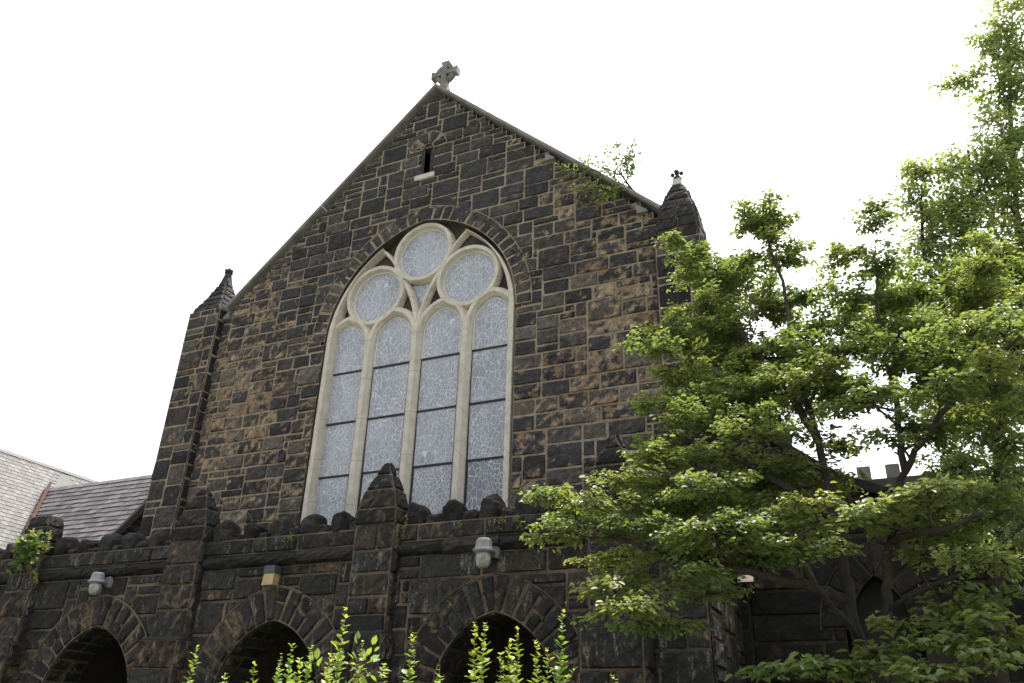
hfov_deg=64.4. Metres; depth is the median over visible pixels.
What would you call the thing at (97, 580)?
wall lamp
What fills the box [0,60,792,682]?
church
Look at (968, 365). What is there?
dogwood tree
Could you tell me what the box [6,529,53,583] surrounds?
creeper
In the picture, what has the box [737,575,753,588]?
floodlight
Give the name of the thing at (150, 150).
sky
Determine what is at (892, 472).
battlemented tower
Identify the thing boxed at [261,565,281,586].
box lamp
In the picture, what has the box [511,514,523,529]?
weed
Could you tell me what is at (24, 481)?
pale slate house
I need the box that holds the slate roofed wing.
[22,475,151,541]
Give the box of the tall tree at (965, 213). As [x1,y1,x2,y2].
[864,0,1023,682]
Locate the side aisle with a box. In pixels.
[670,390,1023,682]
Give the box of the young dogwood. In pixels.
[724,574,1023,682]
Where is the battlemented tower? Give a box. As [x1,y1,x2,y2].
[835,463,1023,544]
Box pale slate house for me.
[0,448,98,548]
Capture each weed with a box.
[279,532,291,548]
[396,513,408,537]
[493,516,506,531]
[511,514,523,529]
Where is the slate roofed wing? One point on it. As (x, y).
(96, 511)
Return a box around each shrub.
[182,607,418,682]
[434,609,617,682]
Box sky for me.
[0,0,1023,481]
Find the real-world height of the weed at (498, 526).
0.213 m
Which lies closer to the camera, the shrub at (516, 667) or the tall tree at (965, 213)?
the shrub at (516, 667)
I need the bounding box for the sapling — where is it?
[550,134,652,216]
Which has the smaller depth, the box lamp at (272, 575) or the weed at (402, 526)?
the weed at (402, 526)
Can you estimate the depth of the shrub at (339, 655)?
4.44 m
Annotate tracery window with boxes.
[300,223,520,524]
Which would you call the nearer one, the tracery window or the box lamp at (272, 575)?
the box lamp at (272, 575)
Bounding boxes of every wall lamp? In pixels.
[87,572,113,594]
[473,537,500,568]
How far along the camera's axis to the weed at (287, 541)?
11.74 m
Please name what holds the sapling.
on the church
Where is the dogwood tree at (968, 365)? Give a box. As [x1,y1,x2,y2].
[518,187,1023,682]
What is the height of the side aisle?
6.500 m
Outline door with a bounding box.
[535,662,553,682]
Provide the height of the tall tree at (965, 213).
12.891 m
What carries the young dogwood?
on the ground
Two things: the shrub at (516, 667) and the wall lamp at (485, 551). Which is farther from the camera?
the wall lamp at (485, 551)

